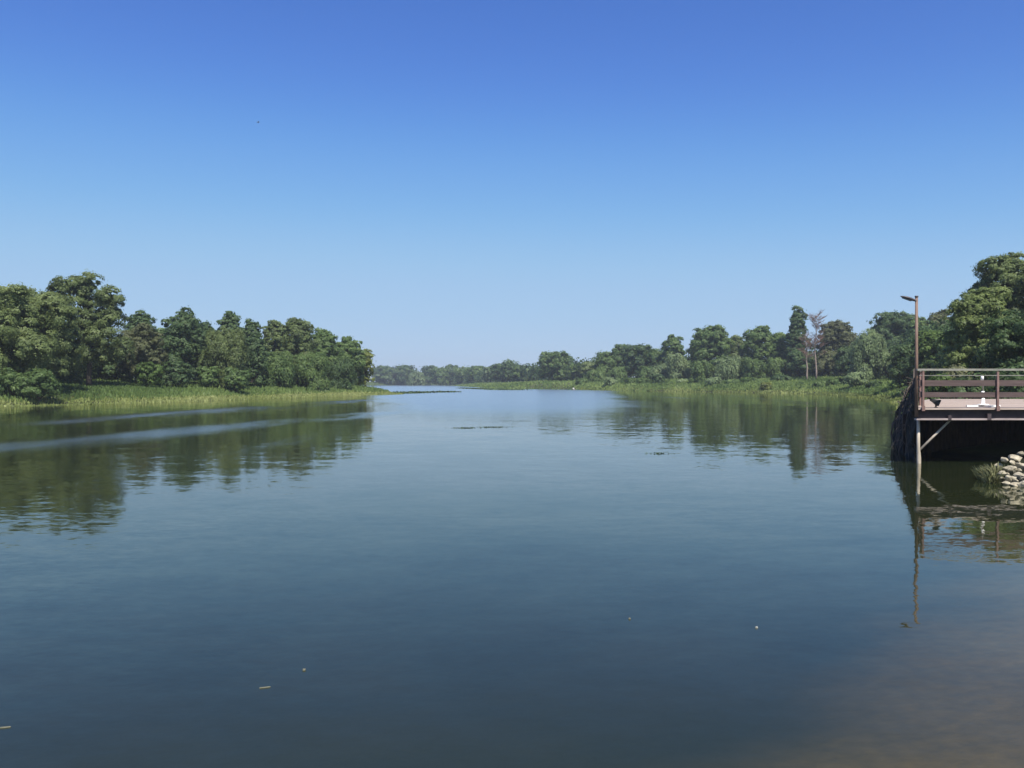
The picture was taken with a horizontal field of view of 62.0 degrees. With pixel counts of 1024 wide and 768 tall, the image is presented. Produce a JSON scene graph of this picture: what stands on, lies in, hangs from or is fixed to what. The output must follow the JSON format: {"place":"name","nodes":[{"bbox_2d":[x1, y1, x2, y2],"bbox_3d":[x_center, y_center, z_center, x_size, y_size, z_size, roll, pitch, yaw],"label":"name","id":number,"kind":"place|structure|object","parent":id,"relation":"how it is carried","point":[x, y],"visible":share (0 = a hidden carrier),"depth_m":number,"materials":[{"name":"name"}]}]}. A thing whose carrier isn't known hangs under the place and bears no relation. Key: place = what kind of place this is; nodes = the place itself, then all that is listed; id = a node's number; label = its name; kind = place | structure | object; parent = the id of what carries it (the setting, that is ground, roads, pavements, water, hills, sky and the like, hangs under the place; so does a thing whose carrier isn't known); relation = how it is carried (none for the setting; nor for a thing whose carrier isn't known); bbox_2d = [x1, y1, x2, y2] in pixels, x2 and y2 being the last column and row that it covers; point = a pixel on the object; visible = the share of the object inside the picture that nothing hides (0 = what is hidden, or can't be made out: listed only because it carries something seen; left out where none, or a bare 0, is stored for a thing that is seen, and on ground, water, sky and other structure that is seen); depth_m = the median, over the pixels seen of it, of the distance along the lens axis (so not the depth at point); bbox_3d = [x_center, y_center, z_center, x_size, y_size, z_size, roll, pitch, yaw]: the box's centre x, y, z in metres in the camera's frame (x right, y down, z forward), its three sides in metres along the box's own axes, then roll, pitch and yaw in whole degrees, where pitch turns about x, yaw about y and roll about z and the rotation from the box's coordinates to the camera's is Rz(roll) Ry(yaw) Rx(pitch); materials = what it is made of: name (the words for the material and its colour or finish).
{"place":"outdoors","nodes":[
{"label":"outdoors","id":0,"kind":"place"},
{"bbox_2d":[0,385,1023,767],"bbox_3d":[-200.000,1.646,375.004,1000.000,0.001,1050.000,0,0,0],"label":"water","id":1,"kind":"structure","parent":0,"point":[546,579],"depth_m":9.81,"materials":[{"name":"liquid"}]},
{"bbox_2d":[393,390,460,393],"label":"water plants","id":2,"kind":"object","parent":1,"relation":"on","point":[414,392],"visible":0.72,"depth_m":193.60,"materials":[{"name":"green plant"}]},
{"bbox_2d":[903,369,1023,463],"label":"wooden pier","id":3,"kind":"structure","parent":1,"relation":"in","point":[946,424],"depth_m":26.95,"materials":[{"name":"brown wood"}]},
{"bbox_2d":[889,368,919,461],"bbox_3d":[13.172,1.037,28.563,1.066,3.107,7.276,0,0,24],"label":"draped net","id":4,"kind":"object","parent":3,"relation":"on","point":[907,404],"visible":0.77,"depth_m":28.02,"materials":[{"name":"black fabric"}]},
{"bbox_2d":[900,296,917,416],"bbox_3d":[11.387,-0.795,24.419,0.507,3.465,0.220,0,0,0],"label":"street lamp","id":5,"kind":"object","parent":3,"relation":"attached to","point":[916,348],"visible":1,"depth_m":24.38,"materials":[{"name":"metal"}]},
{"bbox_2d":[966,376,1000,406],"bbox_3d":[14.103,0.218,25.500,0.757,0.925,0.757,0,0,45],"label":"umbrella stand","id":6,"kind":"object","parent":3,"relation":"on","point":[982,404],"visible":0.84,"depth_m":25.47,"materials":[{"name":"white plastic"}]},
{"bbox_2d":[0,374,1023,481],"bbox_3d":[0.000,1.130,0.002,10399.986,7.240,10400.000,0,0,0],"label":"ground","id":7,"kind":"structure","parent":0,"point":[995,451],"depth_m":26.95,"materials":[{"name":"beige soil"}]},
{"bbox_2d":[0,367,28,395],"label":"shrub","id":8,"kind":"object","parent":7,"relation":"on","point":[9,377],"visible":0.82,"depth_m":87.08,"materials":[{"name":"green plant"}]},
{"bbox_2d":[18,368,63,400],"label":"shrub","id":9,"kind":"object","parent":7,"relation":"on","point":[35,383],"visible":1,"depth_m":87.18,"materials":[{"name":"green plant"}]},
{"bbox_2d":[0,281,86,383],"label":"broadleaf tree","id":10,"kind":"object","parent":7,"relation":"on","point":[37,331],"visible":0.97,"depth_m":91.31,"materials":[{"name":"green plant"}]},
{"bbox_2d":[40,269,136,385],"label":"tree","id":11,"kind":"object","parent":7,"relation":"on","point":[96,326],"visible":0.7,"depth_m":106.07,"materials":[{"name":"green plant"}]},
{"bbox_2d":[94,343,134,378],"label":"broadleaf tree","id":12,"kind":"object","parent":7,"relation":"on","point":[109,370],"visible":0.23,"depth_m":121.04,"materials":[{"name":"green plant"}]},
{"bbox_2d":[114,322,168,377],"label":"broadleaf tree","id":13,"kind":"object","parent":7,"relation":"on","point":[144,337],"visible":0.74,"depth_m":115.80,"materials":[{"name":"green plant"}]},
{"bbox_2d":[125,308,157,347],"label":"broadleaf tree","id":14,"kind":"object","parent":7,"relation":"on","point":[140,316],"visible":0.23,"depth_m":129.31,"materials":[{"name":"green plant"}]},
{"bbox_2d":[132,361,164,386],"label":"shrub","id":15,"kind":"object","parent":7,"relation":"on","point":[146,373],"visible":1,"depth_m":110.03,"materials":[{"name":"green plant"}]},
{"bbox_2d":[159,361,194,385],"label":"shrub","id":16,"kind":"object","parent":7,"relation":"on","point":[176,373],"visible":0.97,"depth_m":117.65,"materials":[{"name":"green plant"}]},
{"bbox_2d":[159,307,205,383],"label":"broadleaf tree","id":17,"kind":"object","parent":7,"relation":"on","point":[182,328],"visible":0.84,"depth_m":125.47,"materials":[{"name":"green plant"}]},
{"bbox_2d":[14,338,366,385],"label":"undergrowth","id":18,"kind":"object","parent":7,"relation":"on","point":[96,375],"visible":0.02,"depth_m":121.25,"materials":[{"name":"green plant"}]},
{"bbox_2d":[0,377,389,402],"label":"bank grass","id":19,"kind":"structure","parent":7,"relation":"on","point":[109,387],"depth_m":110.91,"materials":[{"name":"plant"}]},
{"bbox_2d":[187,320,215,366],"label":"broadleaf tree","id":20,"kind":"object","parent":7,"relation":"on","point":[207,326],"visible":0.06,"depth_m":139.07,"materials":[{"name":"green plant"}]},
{"bbox_2d":[0,390,403,406],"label":"sedge","id":21,"kind":"object","parent":7,"relation":"on","point":[208,398],"visible":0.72,"depth_m":105.77,"materials":[{"name":"plant"}]},
{"bbox_2d":[196,365,220,386],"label":"shrub","id":22,"kind":"object","parent":7,"relation":"on","point":[208,376],"visible":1,"depth_m":120.32,"materials":[{"name":"green plant"}]},
{"bbox_2d":[196,325,249,389],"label":"willow tree","id":23,"kind":"object","parent":7,"relation":"on","point":[224,348],"visible":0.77,"depth_m":123.08,"materials":[{"name":"green plant"}]},
{"bbox_2d":[214,311,241,332],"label":"broadleaf tree","id":24,"kind":"object","parent":7,"relation":"on","point":[230,320],"visible":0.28,"depth_m":142.27,"materials":[{"name":"green plant"}]},
{"bbox_2d":[223,367,251,391],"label":"shrub","id":25,"kind":"object","parent":7,"relation":"on","point":[235,382],"visible":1,"depth_m":120.21,"materials":[{"name":"green plant"}]},
{"bbox_2d":[241,318,261,382],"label":"broadleaf tree","id":26,"kind":"object","parent":7,"relation":"on","point":[250,326],"visible":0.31,"depth_m":145.28,"materials":[{"name":"green plant"}]},
{"bbox_2d":[242,331,268,386],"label":"broadleaf tree","id":27,"kind":"object","parent":7,"relation":"on","point":[257,355],"visible":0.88,"depth_m":132.15,"materials":[{"name":"green plant"}]},
{"bbox_2d":[257,349,296,387],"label":"willow tree","id":28,"kind":"object","parent":7,"relation":"on","point":[280,368],"visible":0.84,"depth_m":137.35,"materials":[{"name":"green plant"}]},
{"bbox_2d":[259,320,295,374],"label":"broadleaf tree","id":29,"kind":"object","parent":7,"relation":"on","point":[275,337],"visible":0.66,"depth_m":146.88,"materials":[{"name":"green plant"}]},
{"bbox_2d":[282,317,320,384],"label":"broadleaf tree","id":30,"kind":"object","parent":7,"relation":"on","point":[300,336],"visible":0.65,"depth_m":149.43,"materials":[{"name":"green plant"}]},
{"bbox_2d":[292,350,330,391],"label":"willow tree","id":31,"kind":"object","parent":7,"relation":"on","point":[310,366],"visible":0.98,"depth_m":144.17,"materials":[{"name":"green plant"}]},
{"bbox_2d":[311,327,344,377],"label":"broadleaf tree","id":32,"kind":"object","parent":7,"relation":"on","point":[327,345],"visible":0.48,"depth_m":156.59,"materials":[{"name":"green plant"}]},
{"bbox_2d":[324,357,355,389],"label":"willow tree","id":33,"kind":"object","parent":7,"relation":"on","point":[341,374],"visible":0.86,"depth_m":154.02,"materials":[{"name":"green plant"}]},
{"bbox_2d":[336,335,366,379],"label":"broadleaf tree","id":34,"kind":"object","parent":7,"relation":"on","point":[351,349],"visible":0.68,"depth_m":166.64,"materials":[{"name":"green plant"}]},
{"bbox_2d":[355,347,375,385],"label":"broadleaf tree","id":35,"kind":"object","parent":7,"relation":"on","point":[368,373],"visible":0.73,"depth_m":169.54,"materials":[{"name":"green plant"}]},
{"bbox_2d":[371,365,395,383],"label":"broadleaf tree","id":36,"kind":"object","parent":7,"relation":"on","point":[383,374],"visible":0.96,"depth_m":683.59,"materials":[{"name":"green plant"}]},
{"bbox_2d":[391,364,417,383],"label":"broadleaf tree","id":37,"kind":"object","parent":7,"relation":"on","point":[402,373],"visible":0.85,"depth_m":683.68,"materials":[{"name":"green plant"}]},
{"bbox_2d":[405,371,425,385],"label":"willow tree","id":38,"kind":"object","parent":7,"relation":"on","point":[415,378],"visible":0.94,"depth_m":636.37,"materials":[{"name":"green plant"}]},
{"bbox_2d":[419,365,437,384],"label":"broadleaf tree","id":39,"kind":"object","parent":7,"relation":"on","point":[426,371],"visible":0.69,"depth_m":655.78,"materials":[{"name":"green plant"}]},
{"bbox_2d":[429,367,451,385],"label":"broadleaf tree","id":40,"kind":"object","parent":7,"relation":"on","point":[440,375],"visible":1,"depth_m":626.62,"materials":[{"name":"green plant"}]},
{"bbox_2d":[443,364,458,383],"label":"broadleaf tree","id":41,"kind":"object","parent":7,"relation":"on","point":[451,368],"visible":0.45,"depth_m":635.37,"materials":[{"name":"green plant"}]},
{"bbox_2d":[454,365,468,381],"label":"broadleaf tree","id":42,"kind":"object","parent":7,"relation":"on","point":[460,371],"visible":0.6,"depth_m":596.55,"materials":[{"name":"green plant"}]},
{"bbox_2d":[464,365,485,380],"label":"broadleaf tree","id":43,"kind":"object","parent":7,"relation":"on","point":[472,371],"visible":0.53,"depth_m":555.49,"materials":[{"name":"green plant"}]},
{"bbox_2d":[480,367,494,381],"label":"broadleaf tree","id":44,"kind":"object","parent":7,"relation":"on","point":[485,372],"visible":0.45,"depth_m":498.48,"materials":[{"name":"green plant"}]},
{"bbox_2d":[489,363,503,381],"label":"broadleaf tree","id":45,"kind":"object","parent":7,"relation":"on","point":[494,374],"visible":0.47,"depth_m":448.72,"materials":[{"name":"green plant"}]},
{"bbox_2d":[496,359,518,381],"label":"broadleaf tree","id":46,"kind":"object","parent":7,"relation":"on","point":[506,367],"visible":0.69,"depth_m":437.56,"materials":[{"name":"green plant"}]},
{"bbox_2d":[509,364,525,381],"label":"broadleaf tree","id":47,"kind":"object","parent":7,"relation":"on","point":[515,374],"visible":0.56,"depth_m":417.14,"materials":[{"name":"green plant"}]},
{"bbox_2d":[364,378,688,390],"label":"bank grass","id":48,"kind":"structure","parent":7,"relation":"on","point":[518,385],"depth_m":305.17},
{"bbox_2d":[386,352,688,385],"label":"undergrowth","id":49,"kind":"object","parent":7,"relation":"on","point":[533,375],"visible":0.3,"depth_m":405.49,"materials":[{"name":"green plant"}]},
{"bbox_2d":[536,350,574,380],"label":"broadleaf tree","id":50,"kind":"object","parent":7,"relation":"on","point":[555,363],"visible":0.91,"depth_m":345.90,"materials":[{"name":"green plant"}]},
{"bbox_2d":[564,363,581,379],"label":"broadleaf tree","id":51,"kind":"object","parent":7,"relation":"on","point":[570,370],"visible":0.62,"depth_m":332.58,"materials":[{"name":"green plant"}]},
{"bbox_2d":[578,360,595,376],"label":"broadleaf tree","id":52,"kind":"object","parent":7,"relation":"on","point":[585,368],"visible":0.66,"depth_m":312.67,"materials":[{"name":"green plant"}]},
{"bbox_2d":[583,368,606,380],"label":"bush","id":53,"kind":"object","parent":7,"relation":"on","point":[593,375],"visible":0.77,"depth_m":288.06,"materials":[{"name":"green plant"}]},
{"bbox_2d":[591,350,618,375],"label":"broadleaf tree","id":54,"kind":"object","parent":7,"relation":"on","point":[605,360],"visible":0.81,"depth_m":302.65,"materials":[{"name":"green plant"}]},
{"bbox_2d":[606,366,627,379],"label":"willow tree","id":55,"kind":"object","parent":7,"relation":"on","point":[619,373],"visible":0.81,"depth_m":279.90,"materials":[{"name":"green plant"}]},
{"bbox_2d":[611,344,630,375],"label":"broadleaf tree","id":56,"kind":"object","parent":7,"relation":"on","point":[619,353],"visible":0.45,"depth_m":302.93,"materials":[{"name":"green plant"}]},
{"bbox_2d":[622,343,651,377],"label":"broadleaf tree","id":57,"kind":"object","parent":7,"relation":"on","point":[635,356],"visible":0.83,"depth_m":285.15,"materials":[{"name":"green plant"}]},
{"bbox_2d":[633,364,653,378],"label":"shrub","id":58,"kind":"object","parent":7,"relation":"on","point":[644,372],"visible":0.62,"depth_m":264.49,"materials":[{"name":"green plant"}]},
{"bbox_2d":[645,348,665,367],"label":"broadleaf tree","id":59,"kind":"object","parent":7,"relation":"on","point":[655,356],"visible":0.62,"depth_m":280.11,"materials":[{"name":"green plant"}]},
{"bbox_2d":[649,363,668,378],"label":"bush","id":60,"kind":"object","parent":7,"relation":"on","point":[661,369],"visible":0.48,"depth_m":259.73,"materials":[{"name":"green plant"}]},
{"bbox_2d":[659,334,686,363],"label":"broadleaf tree","id":61,"kind":"object","parent":7,"relation":"on","point":[672,341],"visible":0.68,"depth_m":273.70,"materials":[{"name":"green plant"}]},
{"bbox_2d":[665,353,691,378],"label":"willow tree","id":62,"kind":"object","parent":7,"relation":"on","point":[677,364],"visible":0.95,"depth_m":253.60,"materials":[{"name":"green plant"}]},
{"bbox_2d":[686,360,714,383],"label":"willow tree","id":63,"kind":"object","parent":7,"relation":"on","point":[701,370],"visible":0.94,"depth_m":226.28,"materials":[{"name":"green plant"}]},
{"bbox_2d":[688,324,736,367],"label":"broadleaf tree","id":64,"kind":"object","parent":7,"relation":"on","point":[710,342],"visible":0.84,"depth_m":238.92,"materials":[{"name":"green plant"}]},
{"bbox_2d":[709,354,742,379],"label":"willow tree","id":65,"kind":"object","parent":7,"relation":"on","point":[728,368],"visible":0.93,"depth_m":223.80,"materials":[{"name":"green plant"}]},
{"bbox_2d":[729,335,750,358],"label":"broadleaf tree","id":66,"kind":"object","parent":7,"relation":"on","point":[739,339],"visible":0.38,"depth_m":245.21,"materials":[{"name":"green plant"}]},
{"bbox_2d":[575,386,924,406],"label":"sedge","id":67,"kind":"object","parent":7,"relation":"on","point":[890,398],"visible":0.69,"depth_m":181.19,"materials":[{"name":"plant"}]},
{"bbox_2d":[739,358,767,378],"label":"willow tree","id":68,"kind":"object","parent":7,"relation":"on","point":[754,368],"visible":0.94,"depth_m":219.57,"materials":[{"name":"green plant"}]},
{"bbox_2d":[569,374,947,399],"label":"bank grass","id":69,"kind":"structure","parent":7,"relation":"on","point":[882,388],"depth_m":199.30,"materials":[{"name":"plant"}]},
{"bbox_2d":[737,325,779,363],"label":"broadleaf tree","id":70,"kind":"object","parent":7,"relation":"on","point":[756,338],"visible":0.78,"depth_m":235.47,"materials":[{"name":"green plant"}]},
{"bbox_2d":[765,357,792,376],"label":"willow tree","id":71,"kind":"object","parent":7,"relation":"on","point":[778,366],"visible":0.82,"depth_m":218.97,"materials":[{"name":"green plant"}]},
{"bbox_2d":[770,332,788,360],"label":"broadleaf tree","id":72,"kind":"object","parent":7,"relation":"on","point":[780,340],"visible":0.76,"depth_m":234.02,"materials":[{"name":"green plant"}]},
{"bbox_2d":[770,373,794,380],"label":"shrub","id":73,"kind":"object","parent":7,"relation":"on","point":[776,377],"visible":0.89,"depth_m":203.34,"materials":[{"name":"green plant"}]},
{"bbox_2d":[783,305,814,375],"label":"spire tree","id":74,"kind":"object","parent":7,"relation":"on","point":[795,330],"visible":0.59,"depth_m":226.90,"materials":[{"name":"green plant"}]},
{"bbox_2d":[786,349,814,376],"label":"broadleaf tree","id":75,"kind":"object","parent":7,"relation":"on","point":[796,364],"visible":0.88,"depth_m":214.25,"materials":[{"name":"green plant"}]},
{"bbox_2d":[797,334,813,378],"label":"dead tree","id":76,"kind":"object","parent":7,"relation":"on","point":[805,351],"visible":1,"depth_m":202.84,"materials":[{"name":"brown wood"}]},
{"bbox_2d":[800,309,828,378],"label":"dead tree","id":77,"kind":"object","parent":7,"relation":"on","point":[820,337],"visible":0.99,"depth_m":203.65,"materials":[{"name":"brown wood"}]},
{"bbox_2d":[811,350,843,375],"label":"broadleaf tree","id":78,"kind":"object","parent":7,"relation":"on","point":[825,363],"visible":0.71,"depth_m":211.88,"materials":[{"name":"green plant"}]},
{"bbox_2d":[824,377,843,384],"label":"shrub","id":79,"kind":"object","parent":7,"relation":"on","point":[832,380],"visible":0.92,"depth_m":179.17,"materials":[{"name":"green plant"}]},
{"bbox_2d":[813,319,859,356],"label":"broadleaf tree","id":80,"kind":"object","parent":7,"relation":"on","point":[837,333],"visible":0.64,"depth_m":219.20,"materials":[{"name":"green plant"}]},
{"bbox_2d":[832,346,852,374],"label":"broadleaf tree","id":81,"kind":"object","parent":7,"relation":"on","point":[842,363],"visible":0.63,"depth_m":203.83,"materials":[{"name":"green plant"}]},
{"bbox_2d":[840,371,868,386],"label":"shrub","id":82,"kind":"object","parent":7,"relation":"on","point":[857,378],"visible":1,"depth_m":162.69,"materials":[{"name":"green plant"}]},
{"bbox_2d":[846,328,891,380],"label":"willow tree","id":83,"kind":"object","parent":7,"relation":"on","point":[868,353],"visible":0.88,"depth_m":174.02,"materials":[{"name":"green plant"}]},
{"bbox_2d":[744,299,1023,379],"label":"undergrowth","id":84,"kind":"object","parent":7,"relation":"on","point":[946,327],"visible":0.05,"depth_m":119.27,"materials":[{"name":"green plant"}]},
{"bbox_2d":[878,347,897,377],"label":"broadleaf tree","id":85,"kind":"object","parent":7,"relation":"on","point":[890,350],"visible":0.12,"depth_m":178.35,"materials":[{"name":"green plant"}]},
{"bbox_2d":[866,310,918,346],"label":"broadleaf tree","id":86,"kind":"object","parent":7,"relation":"on","point":[891,326],"visible":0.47,"depth_m":202.22,"materials":[{"name":"green plant"}]},
{"bbox_2d":[889,380,906,389],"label":"shrub","id":87,"kind":"object","parent":7,"relation":"on","point":[894,384],"visible":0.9,"depth_m":127.38,"materials":[{"name":"green plant"}]},
{"bbox_2d":[884,344,924,384],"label":"broadleaf tree","id":88,"kind":"object","parent":7,"relation":"on","point":[900,367],"visible":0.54,"depth_m":127.09,"materials":[{"name":"green plant"}]},
{"bbox_2d":[900,317,930,340],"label":"broadleaf tree","id":89,"kind":"object","parent":7,"relation":"on","point":[922,321],"visible":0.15,"depth_m":189.09,"materials":[{"name":"green plant"}]},
{"bbox_2d":[908,329,951,380],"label":"broadleaf tree","id":90,"kind":"object","parent":7,"relation":"on","point":[928,346],"visible":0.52,"depth_m":111.00,"materials":[{"name":"green plant"}]},
{"bbox_2d":[925,308,950,329],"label":"broadleaf tree","id":91,"kind":"object","parent":7,"relation":"on","point":[941,314],"visible":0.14,"depth_m":149.40,"materials":[{"name":"green plant"}]},
{"bbox_2d":[924,373,953,398],"bbox_3d":[28.178,0.784,56.091,1.925,3.060,2.321,0,0,28],"label":"shrub","id":92,"kind":"object","parent":7,"relation":"on","point":[937,388],"visible":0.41,"depth_m":55.74,"materials":[{"name":"green plant"}]},
{"bbox_2d":[937,363,973,397],"bbox_3d":[32.244,0.266,62.047,2.660,3.638,2.218,0,0,0],"label":"shrub","id":93,"kind":"object","parent":7,"relation":"on","point":[956,372],"visible":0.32,"depth_m":61.60,"materials":[{"name":"green plant"}]},
{"bbox_2d":[947,372,989,398],"bbox_3d":[25.756,0.763,48.075,2.425,2.858,2.345,0,0,0],"label":"shrub","id":94,"kind":"object","parent":7,"relation":"on","point":[965,389],"visible":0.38,"depth_m":47.70,"materials":[{"name":"green plant"}]},
{"bbox_2d":[936,286,1017,378],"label":"broadleaf tree","id":95,"kind":"object","parent":7,"relation":"on","point":[973,309],"visible":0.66,"depth_m":67.11,"materials":[{"name":"green plant"}]},
{"bbox_2d":[977,470,1004,482],"bbox_3d":[11.241,2.180,19.975,0.617,0.305,0.661,0,0,40],"label":"grass tuft","id":96,"kind":"object","parent":7,"relation":"on","point":[986,477],"visible":0.93,"depth_m":19.91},
{"bbox_2d":[965,251,1023,365],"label":"broadleaf tree","id":97,"kind":"object","parent":7,"relation":"on","point":[1007,270],"visible":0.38,"depth_m":82.97,"materials":[{"name":"green plant"}]},
{"bbox_2d":[970,309,1023,387],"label":"broadleaf tree","id":98,"kind":"object","parent":7,"relation":"on","point":[1004,343],"visible":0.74,"depth_m":54.67,"materials":[{"name":"green plant"}]},
{"bbox_2d":[979,461,1020,479],"bbox_3d":[11.611,2.094,20.455,0.847,0.475,0.940,0,0,9],"label":"grass tuft","id":99,"kind":"object","parent":7,"relation":"on","point":[988,468],"visible":0.52,"depth_m":20.30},
{"bbox_2d":[984,361,1023,398],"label":"shrub","id":100,"kind":"object","parent":7,"relation":"on","point":[1020,365],"visible":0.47,"depth_m":45.38,"materials":[{"name":"green plant"}]},
{"bbox_2d":[0,0,1023,381],"label":"sky","id":101,"kind":"structure","parent":0,"point":[439,183],"materials":[{"name":"blue"}]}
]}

